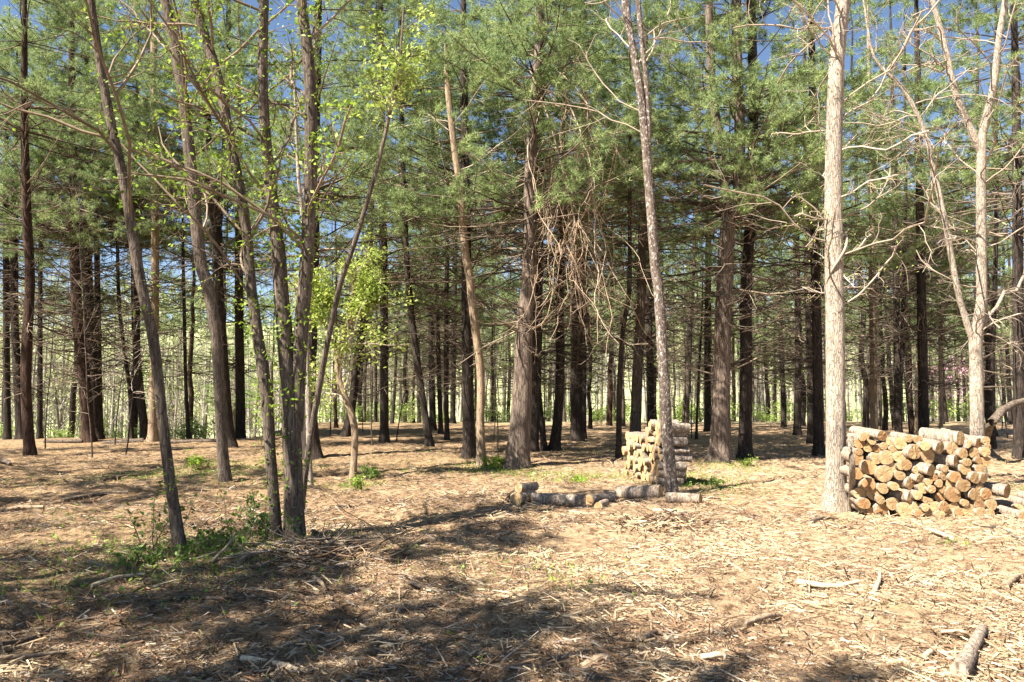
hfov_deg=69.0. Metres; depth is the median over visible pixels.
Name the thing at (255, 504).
weed sapling
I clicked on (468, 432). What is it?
pine tree
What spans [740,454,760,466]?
weed
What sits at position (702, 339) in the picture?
bare sapling
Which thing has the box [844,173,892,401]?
pine tree
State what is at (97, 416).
pine tree
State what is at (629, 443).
cut log
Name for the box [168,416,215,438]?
bush
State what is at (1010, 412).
pine tree
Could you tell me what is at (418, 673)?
broken twigs
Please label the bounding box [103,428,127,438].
bush
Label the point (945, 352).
pine tree
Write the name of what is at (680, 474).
cut log
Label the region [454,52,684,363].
hanging vine
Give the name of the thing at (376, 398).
pine tree
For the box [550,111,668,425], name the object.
pine tree
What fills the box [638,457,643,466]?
cut log
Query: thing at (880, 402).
pine tree
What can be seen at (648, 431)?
cut log
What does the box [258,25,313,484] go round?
broadleaf tree
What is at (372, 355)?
bare sapling
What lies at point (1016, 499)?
cut log
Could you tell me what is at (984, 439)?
cut log
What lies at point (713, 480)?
weed
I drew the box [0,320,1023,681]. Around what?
ground
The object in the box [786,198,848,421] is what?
pine tree
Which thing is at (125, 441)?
fallen log
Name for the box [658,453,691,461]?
cut log
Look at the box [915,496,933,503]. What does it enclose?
cut log
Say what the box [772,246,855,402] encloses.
pine tree
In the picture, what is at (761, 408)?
bush
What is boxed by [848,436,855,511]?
wooden stake
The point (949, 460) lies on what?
cut log
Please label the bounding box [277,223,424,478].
broadleaf tree
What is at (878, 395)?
bare sapling
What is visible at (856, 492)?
cut log
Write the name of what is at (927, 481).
cut log
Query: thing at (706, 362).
bare sapling
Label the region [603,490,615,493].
cut log
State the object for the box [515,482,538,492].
cut log
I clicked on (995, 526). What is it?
fallen stick
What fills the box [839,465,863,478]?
cut log
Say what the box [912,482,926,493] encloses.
cut log
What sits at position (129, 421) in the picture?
bare sapling
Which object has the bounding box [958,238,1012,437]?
bare sapling
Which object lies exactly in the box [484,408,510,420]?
bush
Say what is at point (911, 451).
cut log
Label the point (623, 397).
pine tree
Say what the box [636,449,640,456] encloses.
cut log
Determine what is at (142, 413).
pine tree
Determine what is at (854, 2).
pine tree
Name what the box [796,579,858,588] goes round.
fallen stick
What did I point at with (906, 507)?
cut log
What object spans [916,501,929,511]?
cut log
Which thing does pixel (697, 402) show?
bare sapling
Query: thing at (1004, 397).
pine tree
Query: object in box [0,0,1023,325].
sky
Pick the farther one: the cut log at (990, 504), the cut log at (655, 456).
the cut log at (655, 456)
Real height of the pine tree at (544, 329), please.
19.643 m
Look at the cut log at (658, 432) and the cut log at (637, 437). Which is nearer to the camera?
the cut log at (658, 432)
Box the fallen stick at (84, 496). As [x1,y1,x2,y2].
[61,491,127,501]
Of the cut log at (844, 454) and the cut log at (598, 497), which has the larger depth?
the cut log at (598, 497)
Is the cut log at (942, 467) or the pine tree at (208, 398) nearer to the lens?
the cut log at (942, 467)
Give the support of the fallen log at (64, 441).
on the ground at (602, 434)
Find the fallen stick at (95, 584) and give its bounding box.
[90,572,144,587]
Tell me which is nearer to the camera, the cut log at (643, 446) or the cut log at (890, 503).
the cut log at (890, 503)
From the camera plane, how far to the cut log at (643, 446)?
13.40 m
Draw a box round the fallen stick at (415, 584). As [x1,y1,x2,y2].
[408,580,468,592]
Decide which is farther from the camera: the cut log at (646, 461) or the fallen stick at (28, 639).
the cut log at (646, 461)
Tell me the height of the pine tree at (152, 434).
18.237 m
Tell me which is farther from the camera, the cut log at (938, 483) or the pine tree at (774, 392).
the pine tree at (774, 392)
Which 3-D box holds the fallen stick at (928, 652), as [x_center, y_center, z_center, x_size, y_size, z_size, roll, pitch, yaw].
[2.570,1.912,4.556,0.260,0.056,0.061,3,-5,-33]
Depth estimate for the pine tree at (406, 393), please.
45.08 m
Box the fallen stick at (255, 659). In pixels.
[240,655,299,671]
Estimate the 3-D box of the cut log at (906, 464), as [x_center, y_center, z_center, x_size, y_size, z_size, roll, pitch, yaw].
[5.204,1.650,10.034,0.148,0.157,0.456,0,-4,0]
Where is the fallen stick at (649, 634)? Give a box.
[641,623,670,640]
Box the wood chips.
[0,508,1023,681]
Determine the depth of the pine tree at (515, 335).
36.70 m
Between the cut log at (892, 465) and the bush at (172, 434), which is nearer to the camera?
the cut log at (892, 465)
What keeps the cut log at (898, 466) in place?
on the cut log at (918, 478)
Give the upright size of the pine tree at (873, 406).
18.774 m
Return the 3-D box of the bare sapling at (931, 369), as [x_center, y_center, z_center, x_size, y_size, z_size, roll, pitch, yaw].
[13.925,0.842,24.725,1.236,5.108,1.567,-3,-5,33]
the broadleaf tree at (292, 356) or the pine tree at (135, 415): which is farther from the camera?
the pine tree at (135, 415)
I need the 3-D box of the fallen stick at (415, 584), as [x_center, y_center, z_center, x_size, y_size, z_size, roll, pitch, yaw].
[-0.607,1.994,6.031,0.552,0.044,0.226,-1,-4,11]
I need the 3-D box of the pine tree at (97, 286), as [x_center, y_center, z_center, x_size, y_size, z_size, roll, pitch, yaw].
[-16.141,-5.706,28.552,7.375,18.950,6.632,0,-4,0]
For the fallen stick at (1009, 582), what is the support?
on the ground at (602, 434)
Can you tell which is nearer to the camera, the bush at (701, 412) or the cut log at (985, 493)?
the cut log at (985, 493)
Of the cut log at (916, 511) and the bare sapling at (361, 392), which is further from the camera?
the bare sapling at (361, 392)
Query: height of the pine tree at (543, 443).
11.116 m
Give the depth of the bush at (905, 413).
45.08 m
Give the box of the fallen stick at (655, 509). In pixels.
[652,508,676,512]
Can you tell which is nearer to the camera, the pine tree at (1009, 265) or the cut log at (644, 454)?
the cut log at (644, 454)
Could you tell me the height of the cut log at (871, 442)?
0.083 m
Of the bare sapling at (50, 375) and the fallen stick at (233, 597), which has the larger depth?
the bare sapling at (50, 375)
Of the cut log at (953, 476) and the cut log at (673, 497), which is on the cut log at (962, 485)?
the cut log at (953, 476)
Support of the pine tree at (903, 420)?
on the ground at (602, 434)
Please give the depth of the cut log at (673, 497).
10.93 m
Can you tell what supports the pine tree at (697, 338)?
on the ground at (602, 434)
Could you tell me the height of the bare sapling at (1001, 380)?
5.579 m
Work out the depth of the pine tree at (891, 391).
35.77 m
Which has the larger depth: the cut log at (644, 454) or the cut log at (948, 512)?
the cut log at (644, 454)
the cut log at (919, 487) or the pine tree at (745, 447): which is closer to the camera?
the cut log at (919, 487)
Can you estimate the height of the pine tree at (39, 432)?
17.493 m
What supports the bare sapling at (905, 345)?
on the ground at (602, 434)
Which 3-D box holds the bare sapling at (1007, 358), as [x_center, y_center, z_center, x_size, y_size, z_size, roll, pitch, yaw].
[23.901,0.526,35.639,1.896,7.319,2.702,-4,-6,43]
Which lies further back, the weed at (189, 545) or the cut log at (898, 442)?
the cut log at (898, 442)
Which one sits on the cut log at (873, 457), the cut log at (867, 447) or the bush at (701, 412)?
the cut log at (867, 447)
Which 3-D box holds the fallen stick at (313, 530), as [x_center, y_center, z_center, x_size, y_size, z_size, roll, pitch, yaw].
[-2.167,2.135,8.635,0.467,0.217,2.741,3,-5,-34]
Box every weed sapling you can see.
[124,480,207,550]
[214,488,268,527]
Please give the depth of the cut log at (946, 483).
9.71 m
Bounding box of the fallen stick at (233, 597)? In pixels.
[149,589,267,605]
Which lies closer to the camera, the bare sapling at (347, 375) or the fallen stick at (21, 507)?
the fallen stick at (21, 507)
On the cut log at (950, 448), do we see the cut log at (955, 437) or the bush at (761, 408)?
the cut log at (955, 437)
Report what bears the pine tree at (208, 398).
on the ground at (602, 434)
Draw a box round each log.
[43,439,81,442]
[102,438,143,443]
[171,439,215,443]
[510,490,536,504]
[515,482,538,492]
[531,492,585,506]
[586,492,616,504]
[594,499,608,509]
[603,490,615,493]
[614,485,662,498]
[622,446,627,454]
[626,439,636,450]
[627,432,636,438]
[628,456,632,463]
[633,443,641,448]
[633,455,637,464]
[633,464,640,471]
[635,433,644,442]
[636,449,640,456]
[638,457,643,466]
[639,434,646,440]
[640,451,649,458]
[642,443,646,450]
[642,458,650,465]
[645,427,653,435]
[646,443,654,451]
[648,436,655,441]
[649,419,678,429]
[649,475,655,483]
[651,444,657,454]
[652,453,659,460]
[654,476,683,485]
[655,460,686,470]
[656,429,686,437]
[656,436,687,445]
[656,470,686,477]
[657,446,689,453]
[658,422,689,432]
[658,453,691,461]
[665,492,702,503]
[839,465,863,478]
[840,450,862,464]
[842,447,862,454]
[844,483,866,497]
[846,438,864,447]
[847,433,865,440]
[849,426,886,440]
[849,496,870,508]
[851,502,872,514]
[855,442,872,451]
[855,459,876,473]
[855,477,875,490]
[856,431,868,439]
[858,498,888,514]
[862,451,879,463]
[865,439,875,444]
[866,463,892,481]
[866,489,880,499]
[866,494,884,503]
[871,450,893,463]
[872,444,881,451]
[873,440,887,449]
[873,508,881,513]
[874,479,898,489]
[875,437,891,445]
[875,474,914,488]
[875,481,887,493]
[880,488,914,502]
[881,450,905,461]
[881,495,899,509]
[885,462,900,470]
[886,436,906,448]
[886,445,898,452]
[889,431,912,441]
[889,501,912,516]
[892,471,905,479]
[893,461,902,469]
[897,508,922,516]
[899,443,920,458]
[899,487,922,499]
[901,459,911,469]
[901,470,923,482]
[906,441,930,450]
[906,449,934,463]
[908,459,934,475]
[908,466,918,473]
[910,434,922,442]
[910,500,918,508]
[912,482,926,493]
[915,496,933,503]
[915,500,940,510]
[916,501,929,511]
[918,427,964,444]
[919,473,937,480]
[920,438,943,453]
[921,478,932,485]
[922,492,944,501]
[922,508,934,517]
[925,485,935,492]
[930,453,958,467]
[931,479,942,486]
[933,464,948,471]
[933,510,944,518]
[934,470,946,479]
[935,486,946,493]
[935,499,948,511]
[940,470,960,482]
[941,428,981,447]
[942,442,957,454]
[942,479,952,486]
[942,487,960,501]
[945,498,968,506]
[945,509,953,516]
[946,501,958,509]
[949,464,970,474]
[949,623,987,679]
[953,479,970,491]
[954,447,967,458]
[954,507,963,515]
[958,440,970,447]
[958,458,971,465]
[959,504,974,515]
[960,470,980,483]
[960,488,979,499]
[962,496,984,508]
[966,447,979,457]
[967,457,981,463]
[970,435,989,443]
[970,464,984,472]
[970,482,983,490]
[971,446,990,456]
[972,470,987,482]
[973,507,985,516]
[979,481,1010,497]
[980,456,990,466]
[980,487,991,499]
[981,443,990,448]
[984,499,996,509]
[985,508,994,516]
[993,498,1023,510]
[995,505,1023,519]
[1007,495,1023,506]
[1017,490,1023,497]
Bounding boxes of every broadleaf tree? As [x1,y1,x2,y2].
[0,0,197,553]
[54,0,321,481]
[72,0,388,538]
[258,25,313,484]
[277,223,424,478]
[303,0,435,511]
[370,34,545,466]
[495,0,715,492]
[688,0,968,513]
[819,0,1023,478]
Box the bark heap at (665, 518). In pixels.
[585,507,744,538]
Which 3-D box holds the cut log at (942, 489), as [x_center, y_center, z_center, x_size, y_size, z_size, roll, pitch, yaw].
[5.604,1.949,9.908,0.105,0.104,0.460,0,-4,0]
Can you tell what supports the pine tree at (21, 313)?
on the ground at (602, 434)
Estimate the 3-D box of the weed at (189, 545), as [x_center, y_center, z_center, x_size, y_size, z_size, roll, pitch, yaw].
[-3.126,1.985,7.040,0.817,0.234,0.382,4,-6,-44]
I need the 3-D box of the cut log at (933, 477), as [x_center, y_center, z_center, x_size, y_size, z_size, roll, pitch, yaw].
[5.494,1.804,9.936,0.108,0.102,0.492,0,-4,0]
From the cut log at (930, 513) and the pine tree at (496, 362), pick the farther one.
the pine tree at (496, 362)
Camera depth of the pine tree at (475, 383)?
44.47 m
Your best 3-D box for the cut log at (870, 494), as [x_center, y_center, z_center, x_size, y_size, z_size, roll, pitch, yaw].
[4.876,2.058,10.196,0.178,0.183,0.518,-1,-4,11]
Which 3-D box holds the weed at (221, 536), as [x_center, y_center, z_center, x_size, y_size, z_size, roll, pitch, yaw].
[-2.889,1.972,7.567,0.494,0.356,0.589,-3,-5,35]
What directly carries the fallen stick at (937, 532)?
on the ground at (602, 434)
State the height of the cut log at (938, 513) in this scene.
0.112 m
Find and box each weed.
[113,541,164,572]
[132,534,217,562]
[182,454,215,469]
[193,517,253,552]
[246,511,300,541]
[347,474,365,490]
[354,463,384,480]
[480,454,503,468]
[555,475,588,483]
[685,476,726,486]
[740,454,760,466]
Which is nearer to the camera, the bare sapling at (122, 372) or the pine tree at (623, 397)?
the bare sapling at (122, 372)
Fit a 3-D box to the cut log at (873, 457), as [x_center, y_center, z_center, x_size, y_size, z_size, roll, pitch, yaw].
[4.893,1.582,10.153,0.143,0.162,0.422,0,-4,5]
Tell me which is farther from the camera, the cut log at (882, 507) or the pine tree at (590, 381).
the pine tree at (590, 381)
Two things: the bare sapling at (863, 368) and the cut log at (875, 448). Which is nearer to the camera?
the cut log at (875, 448)
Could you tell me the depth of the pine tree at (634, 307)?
41.85 m
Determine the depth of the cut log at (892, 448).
9.90 m
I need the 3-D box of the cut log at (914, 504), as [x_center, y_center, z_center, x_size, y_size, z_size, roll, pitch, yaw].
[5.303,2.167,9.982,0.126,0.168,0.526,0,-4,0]
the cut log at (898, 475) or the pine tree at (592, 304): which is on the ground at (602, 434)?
the pine tree at (592, 304)
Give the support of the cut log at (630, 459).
on the cut log
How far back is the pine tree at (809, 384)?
24.80 m
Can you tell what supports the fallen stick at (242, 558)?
on the ground at (602, 434)
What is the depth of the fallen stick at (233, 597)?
5.86 m
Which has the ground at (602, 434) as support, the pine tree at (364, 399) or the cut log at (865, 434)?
the pine tree at (364, 399)
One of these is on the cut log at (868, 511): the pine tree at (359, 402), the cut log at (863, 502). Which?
the cut log at (863, 502)
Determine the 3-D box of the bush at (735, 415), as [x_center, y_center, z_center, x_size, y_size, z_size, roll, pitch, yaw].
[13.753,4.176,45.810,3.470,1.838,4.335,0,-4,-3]
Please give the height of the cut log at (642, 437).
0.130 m
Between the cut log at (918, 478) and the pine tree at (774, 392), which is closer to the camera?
the cut log at (918, 478)
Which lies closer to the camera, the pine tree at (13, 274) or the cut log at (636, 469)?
the cut log at (636, 469)
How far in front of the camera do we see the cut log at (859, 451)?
10.07 m
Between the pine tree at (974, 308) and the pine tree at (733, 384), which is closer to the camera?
the pine tree at (974, 308)
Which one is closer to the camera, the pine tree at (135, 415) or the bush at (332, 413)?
the pine tree at (135, 415)
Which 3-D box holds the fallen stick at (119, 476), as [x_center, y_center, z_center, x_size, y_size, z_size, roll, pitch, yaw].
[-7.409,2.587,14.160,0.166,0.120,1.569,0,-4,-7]
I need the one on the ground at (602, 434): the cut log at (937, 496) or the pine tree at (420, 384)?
the pine tree at (420, 384)
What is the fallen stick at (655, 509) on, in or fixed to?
on the ground at (602, 434)
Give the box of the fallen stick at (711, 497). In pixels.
[702,496,720,498]
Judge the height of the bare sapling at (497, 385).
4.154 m
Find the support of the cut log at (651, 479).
on the ground at (602, 434)
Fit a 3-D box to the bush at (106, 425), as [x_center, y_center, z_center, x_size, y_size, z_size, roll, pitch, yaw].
[-16.015,3.390,28.911,1.774,0.884,1.817,-1,-4,17]
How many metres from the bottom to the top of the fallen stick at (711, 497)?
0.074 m
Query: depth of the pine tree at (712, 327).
52.13 m
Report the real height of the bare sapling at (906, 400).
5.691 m
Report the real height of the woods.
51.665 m
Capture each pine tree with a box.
[0,0,126,438]
[0,0,167,435]
[0,0,178,455]
[0,0,190,442]
[0,0,197,439]
[0,4,80,439]
[0,22,124,439]
[0,50,111,437]
[9,50,128,437]
[18,95,228,438]
[19,14,230,438]
[44,3,230,438]
[56,0,259,441]
[57,121,269,438]
[84,0,360,447]
[126,126,256,437]
[161,6,327,438]
[168,135,277,426]
[174,0,459,459]
[199,225,279,432]
[246,223,293,424]
[257,188,323,411]
[262,0,457,436]
[282,0,498,443]
[282,0,542,446]
[316,0,601,458]
[316,184,340,391]
[317,124,377,427]
[322,148,405,421]
[327,131,394,421]
[351,7,521,439]
[351,226,428,423]
[352,135,405,421]
[356,46,509,433]
[363,94,518,430]
[368,0,688,469]
[372,191,456,421]
[379,156,459,422]
[390,205,442,422]
[395,160,511,423]
[410,170,491,419]
[410,245,458,399]
[419,69,606,450]
[424,0,671,451]
[435,211,502,393]
[456,245,508,420]
[457,255,520,420]
[472,0,664,451]
[474,257,515,419]
[479,93,547,393]
[479,211,519,421]
[487,146,570,389]
[494,0,687,441]
[502,228,567,390]
[512,2,676,438]
[537,0,731,460]
[541,137,620,428]
[542,279,588,421]
[543,229,570,404]
[544,198,617,402]
[545,303,594,420]
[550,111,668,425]
[551,0,737,431]
[571,20,717,426]
[572,0,874,462]
[587,195,633,420]
[588,138,685,396]
[589,114,679,426]
[596,137,734,408]
[600,84,712,419]
[633,48,779,422]
[644,0,924,459]
[656,48,761,431]
[656,217,694,418]
[667,247,703,403]
[668,198,734,420]
[690,0,958,455]
[693,218,770,420]
[694,151,793,402]
[695,239,716,396]
[710,16,892,434]
[713,11,917,443]
[731,236,794,421]
[732,94,824,426]
[734,201,803,421]
[738,85,852,425]
[739,241,804,421]
[755,149,824,403]
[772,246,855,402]
[778,0,945,439]
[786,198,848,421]
[792,0,934,427]
[799,0,1007,432]
[799,0,1023,433]
[805,171,868,421]
[820,183,860,394]
[843,176,1023,434]
[844,32,990,434]
[844,87,902,425]
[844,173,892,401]
[845,120,938,430]
[848,130,945,428]
[851,192,1023,428]
[854,0,1023,449]
[859,0,1023,458]
[867,144,933,421]
[891,190,969,423]
[891,238,943,391]
[903,7,1023,436]
[904,269,959,420]
[909,189,973,421]
[929,82,1012,393]
[931,187,1000,420]
[935,176,983,420]
[946,151,1007,397]
[950,130,1023,423]
[957,131,1023,360]
[973,188,1012,421]
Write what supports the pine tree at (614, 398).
on the ground at (602, 434)
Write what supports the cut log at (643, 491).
on the ground at (602, 434)
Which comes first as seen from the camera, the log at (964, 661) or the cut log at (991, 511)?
the log at (964, 661)
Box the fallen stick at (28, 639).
[0,626,54,646]
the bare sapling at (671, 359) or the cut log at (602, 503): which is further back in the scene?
the bare sapling at (671, 359)
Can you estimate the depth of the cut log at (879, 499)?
9.84 m
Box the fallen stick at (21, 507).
[1,505,44,511]
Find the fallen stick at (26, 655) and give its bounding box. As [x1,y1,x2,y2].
[0,650,62,659]
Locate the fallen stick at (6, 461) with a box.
[0,457,11,465]
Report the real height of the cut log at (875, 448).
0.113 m
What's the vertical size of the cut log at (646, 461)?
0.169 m
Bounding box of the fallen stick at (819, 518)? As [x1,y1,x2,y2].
[810,516,838,522]
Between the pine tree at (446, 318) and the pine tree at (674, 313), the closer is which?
the pine tree at (446, 318)
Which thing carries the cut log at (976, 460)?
on the cut log at (977, 467)
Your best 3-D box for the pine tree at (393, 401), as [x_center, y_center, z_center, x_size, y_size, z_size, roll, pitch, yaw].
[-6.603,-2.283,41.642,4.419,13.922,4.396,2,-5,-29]
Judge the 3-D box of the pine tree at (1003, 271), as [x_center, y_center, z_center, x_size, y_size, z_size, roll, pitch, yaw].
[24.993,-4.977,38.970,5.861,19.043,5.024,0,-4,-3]
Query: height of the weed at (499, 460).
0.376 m
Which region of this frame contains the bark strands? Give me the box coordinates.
[0,495,1023,681]
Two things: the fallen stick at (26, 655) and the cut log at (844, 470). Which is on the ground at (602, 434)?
the fallen stick at (26, 655)
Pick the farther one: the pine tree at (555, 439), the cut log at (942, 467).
the pine tree at (555, 439)
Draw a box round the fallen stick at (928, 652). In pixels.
[920,646,946,660]
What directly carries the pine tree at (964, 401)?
on the ground at (602, 434)
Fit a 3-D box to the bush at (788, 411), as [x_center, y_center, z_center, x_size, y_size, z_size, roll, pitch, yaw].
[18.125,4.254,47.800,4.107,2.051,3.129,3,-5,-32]
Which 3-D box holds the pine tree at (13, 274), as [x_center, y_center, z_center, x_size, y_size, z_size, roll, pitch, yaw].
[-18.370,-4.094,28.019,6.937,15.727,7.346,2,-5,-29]
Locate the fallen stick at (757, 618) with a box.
[742,613,782,625]
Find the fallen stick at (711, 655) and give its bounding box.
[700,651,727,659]
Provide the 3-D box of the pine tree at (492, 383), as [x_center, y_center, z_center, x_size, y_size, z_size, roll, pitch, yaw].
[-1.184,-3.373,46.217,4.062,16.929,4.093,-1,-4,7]
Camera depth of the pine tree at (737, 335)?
37.56 m
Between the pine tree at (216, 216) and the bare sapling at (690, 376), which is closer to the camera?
the pine tree at (216, 216)
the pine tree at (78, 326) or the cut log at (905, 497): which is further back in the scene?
the pine tree at (78, 326)
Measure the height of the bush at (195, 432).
0.990 m
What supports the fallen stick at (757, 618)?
on the ground at (602, 434)
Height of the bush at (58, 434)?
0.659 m
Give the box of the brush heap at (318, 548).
[154,499,461,595]
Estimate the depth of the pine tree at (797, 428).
31.12 m
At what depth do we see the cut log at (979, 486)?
9.70 m
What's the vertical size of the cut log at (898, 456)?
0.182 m
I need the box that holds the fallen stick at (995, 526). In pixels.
[973,524,1022,542]
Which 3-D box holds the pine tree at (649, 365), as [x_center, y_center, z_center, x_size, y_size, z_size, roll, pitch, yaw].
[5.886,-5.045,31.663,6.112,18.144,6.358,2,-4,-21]
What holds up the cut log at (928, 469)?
on the cut log at (918, 478)
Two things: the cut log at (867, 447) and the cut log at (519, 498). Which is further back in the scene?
the cut log at (519, 498)
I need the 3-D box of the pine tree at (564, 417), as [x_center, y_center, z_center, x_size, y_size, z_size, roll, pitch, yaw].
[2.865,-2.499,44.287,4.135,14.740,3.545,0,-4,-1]
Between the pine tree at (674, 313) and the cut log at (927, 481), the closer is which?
the cut log at (927, 481)
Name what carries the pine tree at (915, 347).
on the ground at (602, 434)
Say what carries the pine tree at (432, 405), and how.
on the ground at (602, 434)
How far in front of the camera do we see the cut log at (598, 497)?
10.96 m
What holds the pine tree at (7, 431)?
on the ground at (602, 434)
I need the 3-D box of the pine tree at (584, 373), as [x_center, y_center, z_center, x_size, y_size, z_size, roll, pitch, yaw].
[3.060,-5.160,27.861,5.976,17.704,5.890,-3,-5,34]
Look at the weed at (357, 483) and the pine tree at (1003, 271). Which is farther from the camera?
the pine tree at (1003, 271)
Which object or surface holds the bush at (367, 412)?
on the ground at (602, 434)
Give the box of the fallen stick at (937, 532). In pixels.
[926,528,955,540]
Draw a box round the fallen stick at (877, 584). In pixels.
[872,571,881,591]
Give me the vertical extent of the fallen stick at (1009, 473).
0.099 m
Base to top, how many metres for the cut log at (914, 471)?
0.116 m
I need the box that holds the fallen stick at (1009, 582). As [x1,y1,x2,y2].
[1002,573,1023,586]
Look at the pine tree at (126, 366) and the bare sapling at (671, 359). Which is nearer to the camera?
the pine tree at (126, 366)
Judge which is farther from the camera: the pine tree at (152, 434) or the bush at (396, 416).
the bush at (396, 416)
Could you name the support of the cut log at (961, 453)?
on the cut log at (966, 461)
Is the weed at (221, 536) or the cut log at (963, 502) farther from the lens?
the cut log at (963, 502)
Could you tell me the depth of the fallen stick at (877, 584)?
5.94 m
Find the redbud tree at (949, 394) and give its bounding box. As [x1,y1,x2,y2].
[928,356,968,420]
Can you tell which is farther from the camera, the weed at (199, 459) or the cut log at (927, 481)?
the weed at (199, 459)
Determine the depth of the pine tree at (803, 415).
38.85 m
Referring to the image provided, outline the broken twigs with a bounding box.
[0,490,1023,681]
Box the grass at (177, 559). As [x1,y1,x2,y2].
[0,445,1023,681]
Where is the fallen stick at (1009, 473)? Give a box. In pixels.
[998,472,1019,478]
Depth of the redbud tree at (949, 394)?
47.66 m
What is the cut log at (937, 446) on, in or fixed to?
on the cut log at (926, 456)
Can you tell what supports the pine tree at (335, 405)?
on the ground at (602, 434)
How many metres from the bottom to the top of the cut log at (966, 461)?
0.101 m
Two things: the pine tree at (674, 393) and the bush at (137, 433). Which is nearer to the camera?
the bush at (137, 433)
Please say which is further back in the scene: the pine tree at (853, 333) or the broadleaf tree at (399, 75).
the pine tree at (853, 333)
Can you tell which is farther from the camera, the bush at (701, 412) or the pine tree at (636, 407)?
the bush at (701, 412)
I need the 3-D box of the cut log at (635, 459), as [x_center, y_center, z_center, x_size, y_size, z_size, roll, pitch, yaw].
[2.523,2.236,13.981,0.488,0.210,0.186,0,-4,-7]
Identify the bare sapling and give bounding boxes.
[0,174,101,448]
[38,177,133,456]
[102,302,139,444]
[111,254,166,455]
[316,221,362,435]
[330,208,408,445]
[336,306,359,420]
[346,317,379,431]
[372,254,428,441]
[413,211,512,397]
[480,317,508,456]
[485,330,512,440]
[497,209,587,431]
[609,293,655,407]
[642,309,658,420]
[644,271,695,395]
[653,286,689,407]
[670,299,701,422]
[677,320,698,437]
[681,272,714,439]
[689,269,738,393]
[696,313,712,414]
[780,203,868,406]
[847,268,888,427]
[852,163,954,433]
[875,270,932,433]
[877,355,883,429]
[908,293,949,423]
[955,280,1009,411]
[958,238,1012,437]
[984,312,1011,429]
[995,284,1012,402]
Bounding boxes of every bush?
[0,421,14,436]
[47,426,79,437]
[67,418,128,436]
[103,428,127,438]
[123,424,139,437]
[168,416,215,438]
[169,419,212,438]
[169,424,190,438]
[317,394,357,421]
[337,399,391,421]
[366,402,415,421]
[391,396,437,423]
[474,393,511,421]
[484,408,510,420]
[543,400,570,419]
[546,401,592,421]
[586,404,629,423]
[586,409,614,420]
[587,403,642,421]
[646,396,703,419]
[657,401,700,421]
[671,401,703,422]
[702,395,766,420]
[736,400,786,421]
[764,413,787,421]
[766,393,825,421]
[847,406,862,420]
[882,393,937,419]
[913,393,1000,421]
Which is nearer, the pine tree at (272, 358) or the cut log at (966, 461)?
the cut log at (966, 461)
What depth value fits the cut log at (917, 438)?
9.85 m
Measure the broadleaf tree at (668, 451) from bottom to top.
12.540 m
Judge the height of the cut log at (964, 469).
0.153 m
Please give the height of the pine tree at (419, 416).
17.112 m
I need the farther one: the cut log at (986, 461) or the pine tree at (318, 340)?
the pine tree at (318, 340)
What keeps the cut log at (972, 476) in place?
on the cut log at (979, 486)
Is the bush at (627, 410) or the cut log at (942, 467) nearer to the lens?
the cut log at (942, 467)
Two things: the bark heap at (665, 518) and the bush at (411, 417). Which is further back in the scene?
the bush at (411, 417)
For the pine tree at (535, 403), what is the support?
on the ground at (602, 434)
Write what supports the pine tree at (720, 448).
on the ground at (602, 434)
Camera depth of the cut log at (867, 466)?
9.95 m
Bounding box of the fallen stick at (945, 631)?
[940,629,970,636]
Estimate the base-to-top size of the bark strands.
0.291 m
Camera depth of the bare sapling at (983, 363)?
30.20 m
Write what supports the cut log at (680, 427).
on the cut log at (658, 432)
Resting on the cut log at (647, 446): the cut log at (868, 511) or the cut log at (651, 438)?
the cut log at (651, 438)
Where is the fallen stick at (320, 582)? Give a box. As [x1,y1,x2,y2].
[312,576,327,590]
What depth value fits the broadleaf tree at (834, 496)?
10.87 m
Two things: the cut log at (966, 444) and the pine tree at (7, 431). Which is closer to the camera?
the cut log at (966, 444)
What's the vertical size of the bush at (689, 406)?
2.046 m
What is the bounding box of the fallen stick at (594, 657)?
[578,653,610,670]
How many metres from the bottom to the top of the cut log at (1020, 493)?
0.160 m
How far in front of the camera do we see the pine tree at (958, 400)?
49.90 m
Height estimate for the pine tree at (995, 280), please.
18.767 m
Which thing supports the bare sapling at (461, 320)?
on the ground at (602, 434)
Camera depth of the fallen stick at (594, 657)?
4.31 m
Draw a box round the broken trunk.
[985,398,1023,437]
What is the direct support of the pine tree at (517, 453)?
on the ground at (602, 434)
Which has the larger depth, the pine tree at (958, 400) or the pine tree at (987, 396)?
the pine tree at (958, 400)
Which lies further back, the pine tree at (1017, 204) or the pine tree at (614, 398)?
the pine tree at (614, 398)
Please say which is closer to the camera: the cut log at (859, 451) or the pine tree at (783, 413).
the cut log at (859, 451)
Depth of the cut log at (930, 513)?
9.66 m
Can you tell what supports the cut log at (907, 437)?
on the cut log at (911, 451)
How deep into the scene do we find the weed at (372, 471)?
14.41 m
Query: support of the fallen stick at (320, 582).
on the ground at (602, 434)
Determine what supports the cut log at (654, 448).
on the cut log at (655, 456)
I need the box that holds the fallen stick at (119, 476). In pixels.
[100,474,139,481]
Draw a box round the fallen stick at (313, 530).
[281,517,374,545]
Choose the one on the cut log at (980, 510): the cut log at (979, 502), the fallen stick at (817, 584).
the cut log at (979, 502)
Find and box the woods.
[0,213,1023,438]
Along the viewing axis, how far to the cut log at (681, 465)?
12.80 m
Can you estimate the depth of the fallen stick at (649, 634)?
4.85 m
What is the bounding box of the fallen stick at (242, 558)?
[237,551,259,563]
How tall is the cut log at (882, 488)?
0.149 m
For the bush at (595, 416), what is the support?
on the ground at (602, 434)
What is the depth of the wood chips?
5.43 m

